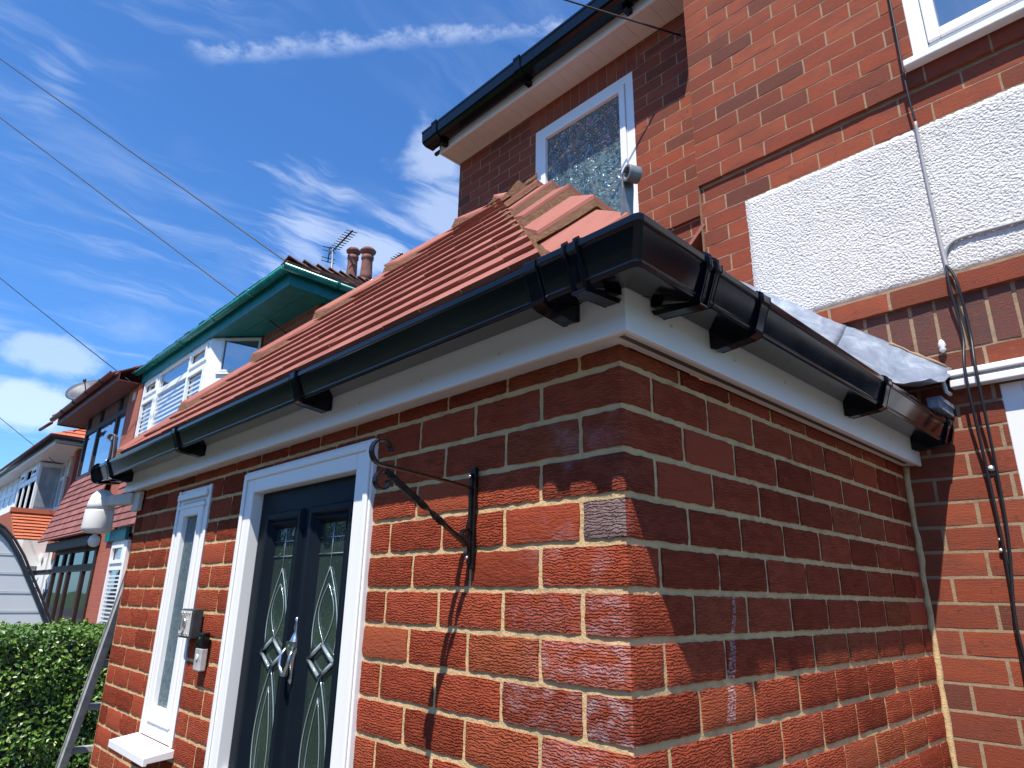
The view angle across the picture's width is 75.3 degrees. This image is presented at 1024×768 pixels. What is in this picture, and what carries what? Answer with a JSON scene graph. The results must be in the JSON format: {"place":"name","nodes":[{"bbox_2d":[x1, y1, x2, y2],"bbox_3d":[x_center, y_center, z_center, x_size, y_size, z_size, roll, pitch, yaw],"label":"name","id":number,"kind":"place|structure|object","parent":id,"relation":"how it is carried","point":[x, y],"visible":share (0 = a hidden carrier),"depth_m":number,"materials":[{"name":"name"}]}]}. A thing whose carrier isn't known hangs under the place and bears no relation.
{"place":"outdoors","nodes":[
{"label":"outdoors","id":0,"kind":"place"},
{"bbox_2d":[0,58,284,260],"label":"overhead wire","id":1,"kind":"object","parent":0,"point":[148,163],"visible":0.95,"depth_m":9.54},
{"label":"driveway","id":2,"kind":"structure","parent":0,"visible":0},
{"bbox_2d":[0,523,52,625],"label":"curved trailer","id":3,"kind":"object","parent":2,"relation":"on","point":[20,601],"visible":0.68,"depth_m":7.71,"materials":[{"name":"plastic"}]},
{"bbox_2d":[38,365,142,629],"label":"brown house","id":4,"kind":"structure","parent":2,"relation":"on","point":[96,410],"depth_m":12.55,"materials":[{"name":"red tile"}]},
{"bbox_2d":[0,278,129,380],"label":"overhead wire","id":5,"kind":"object","parent":4,"relation":"attached to","point":[64,329],"visible":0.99,"depth_m":12.76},
{"bbox_2d":[65,378,97,399],"bbox_3d":[-10.525,0.540,16.385,1.011,1.521,0.687,8,-19,-22],"label":"satellite dish","id":6,"kind":"object","parent":4,"relation":"attached to","point":[73,392],"visible":0.31,"depth_m":16.57,"materials":[{"name":"grey metal"}]},
{"bbox_2d":[75,393,129,480],"bbox_3d":[-7.993,1.057,12.995,0.060,1.430,3.050,17,-24,-41],"label":"bay window","id":7,"kind":"structure","parent":4,"relation":"in","point":[96,449],"depth_m":13.12,"materials":[{"name":"blue glass"}]},
{"bbox_2d":[55,571,125,767],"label":"ladder","id":8,"kind":"object","parent":2,"relation":"on","point":[85,705],"visible":0.31,"depth_m":3.55,"materials":[{"name":"metal"}]},
{"bbox_2d":[85,246,375,623],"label":"semi house","id":9,"kind":"structure","parent":2,"relation":"on","point":[290,294],"depth_m":9.64,"materials":[{"name":"teal paint"}]},
{"bbox_2d":[96,537,131,623],"bbox_3d":[-6.176,3.189,10.250,0.080,1.590,0.860,17,-24,-41],"label":"lower window","id":10,"kind":"structure","parent":9,"relation":"in","point":[119,554],"depth_m":10.31,"materials":[{"name":"white plastic"}]},
{"bbox_2d":[0,117,286,333],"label":"overhead wire","id":11,"kind":"object","parent":9,"relation":"attached to","point":[134,219],"visible":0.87,"depth_m":9.87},
{"bbox_2d":[134,339,211,437],"bbox_3d":[-5.343,0.243,10.374,0.080,1.285,3.025,17,-24,-41],"label":"bay window","id":12,"kind":"structure","parent":9,"relation":"in","point":[163,393],"depth_m":10.41,"materials":[{"name":"white plastic"}]},
{"bbox_2d":[215,338,261,374],"bbox_3d":[-3.830,-0.394,9.364,0.455,0.535,0.518,17,-24,-41],"label":"cheek window","id":13,"kind":"structure","parent":9,"relation":"in","point":[236,352],"depth_m":9.39,"materials":[{"name":"blue glass"}]},
{"bbox_2d":[321,229,356,268],"bbox_3d":[-4.217,-2.920,16.081,0.340,1.766,1.900,12,-21,-30],"label":"tv aerial","id":14,"kind":"object","parent":9,"relation":"attached to","point":[332,255],"visible":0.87,"depth_m":16.54,"materials":[{"name":"metal"}]},
{"bbox_2d":[384,253,402,265],"bbox_3d":[-3.163,-2.548,17.398,0.220,1.713,1.001,14,-22,-36],"label":"tv aerial","id":15,"kind":"object","parent":9,"relation":"attached to","point":[391,259],"visible":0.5,"depth_m":17.44,"materials":[{"name":"metal"}]},
{"bbox_2d":[89,164,957,767],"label":"porch","id":16,"kind":"object","parent":2,"relation":"on","point":[675,568],"visible":0.99,"depth_m":1.68,"materials":[{"name":"brick"}]},
{"bbox_2d":[81,490,144,546],"bbox_3d":[-2.126,0.701,3.518,0.471,0.306,0.145,-13,-23,37],"label":"security lamp","id":17,"kind":"object","parent":16,"relation":"attached to","point":[98,516],"visible":1,"depth_m":3.56,"materials":[{"name":"plastic"}]},
{"bbox_2d":[108,483,213,766],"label":"window frame","id":18,"kind":"structure","parent":16,"relation":"in","point":[161,707],"depth_m":2.76,"materials":[{"name":"white plastic"}]},
{"bbox_2d":[178,609,203,638],"bbox_3d":[-1.251,0.925,2.567,0.060,0.106,0.125,17,-24,-41],"label":"key safe","id":19,"kind":"object","parent":16,"relation":"attached to","point":[190,624],"visible":0.99,"depth_m":2.54,"materials":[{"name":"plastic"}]},
{"bbox_2d":[193,632,209,671],"bbox_3d":[-1.152,0.991,2.461,0.028,0.132,0.066,17,-24,-41],"label":"doorbell","id":20,"kind":"object","parent":16,"relation":"attached to","point":[201,650],"visible":1,"depth_m":2.44,"materials":[{"name":"plastic"}]},
{"bbox_2d":[228,475,355,767],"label":"door leaf","id":21,"kind":"structure","parent":16,"relation":"in","point":[285,711],"depth_m":2.11,"materials":[{"name":"black glass"}]},
{"bbox_2d":[369,438,477,569],"bbox_3d":[-0.194,0.269,1.468,0.297,0.260,0.018,17,-24,-41],"label":"hanging basket bracket","id":22,"kind":"object","parent":16,"relation":"attached to","point":[471,528],"visible":1,"depth_m":1.50,"materials":[{"name":"black metal"}]},
{"bbox_2d":[422,0,1023,767],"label":"house","id":23,"kind":"structure","parent":2,"relation":"on","point":[772,144],"depth_m":2.92,"materials":[{"name":"brick"}]},
{"bbox_2d":[536,71,638,212],"bbox_3d":[0.506,-1.374,4.601,0.086,1.335,0.900,17,-24,-41],"label":"window frame","id":24,"kind":"structure","parent":23,"relation":"in","point":[588,149],"depth_m":4.60,"materials":[{"name":"white plastic"}]},
{"bbox_2d":[564,0,680,35],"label":"overhead wire","id":25,"kind":"object","parent":23,"relation":"attached to","point":[625,18],"visible":1,"depth_m":4.15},
{"bbox_2d":[889,0,1023,677],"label":"house cable","id":26,"kind":"object","parent":23,"relation":"attached to","point":[1009,567],"visible":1,"depth_m":2.39,"materials":[{"name":"black rubber"}]},
{"bbox_2d":[902,0,1023,71],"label":"window frame","id":27,"kind":"structure","parent":23,"relation":"in","point":[936,28],"depth_m":2.76,"materials":[{"name":"white plastic"}]},
{"bbox_2d":[999,380,1023,495],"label":"window frame","id":28,"kind":"structure","parent":23,"relation":"in","point":[1012,393],"depth_m":2.32,"materials":[{"name":"white plastic"}]},
{"label":"ground","id":29,"kind":"structure","parent":0,"visible":0},
{"bbox_2d":[0,429,85,607],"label":"white house","id":30,"kind":"structure","parent":29,"relation":"on","point":[36,482],"depth_m":16.78,"materials":[{"name":"paint"}]},
{"bbox_2d":[0,477,20,515],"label":"far window","id":31,"kind":"structure","parent":30,"relation":"in","point":[11,493],"depth_m":20.52,"materials":[{"name":"white plastic"}]},
{"bbox_2d":[0,418,55,462],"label":"overhead wire","id":32,"kind":"object","parent":30,"relation":"attached to","point":[24,437],"visible":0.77,"depth_m":17.58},
{"bbox_2d":[14,461,42,508],"bbox_3d":[-13.111,2.914,17.915,0.080,1.420,2.590,17,-24,-41],"label":"bay window","id":33,"kind":"structure","parent":30,"relation":"in","point":[36,469],"depth_m":17.66,"materials":[{"name":"white plastic"}]},
{"bbox_2d":[33,465,62,509],"bbox_3d":[-12.032,2.677,17.201,0.510,1.120,0.028,17,-24,-41],"label":"bay cheek window","id":34,"kind":"structure","parent":30,"relation":"in","point":[49,481],"depth_m":17.20,"materials":[{"name":"grey glass"}]},
{"bbox_2d":[53,461,68,510],"bbox_3d":[-11.804,2.681,17.346,0.060,1.280,0.950,17,-24,-41],"label":"small window","id":35,"kind":"structure","parent":30,"relation":"in","point":[63,479],"depth_m":17.13,"materials":[{"name":"white plastic"}]},
{"bbox_2d":[0,618,112,767],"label":"hedge","id":36,"kind":"object","parent":29,"relation":"on","point":[45,668],"visible":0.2,"depth_m":4.37,"materials":[{"name":"green plant"}]}
]}

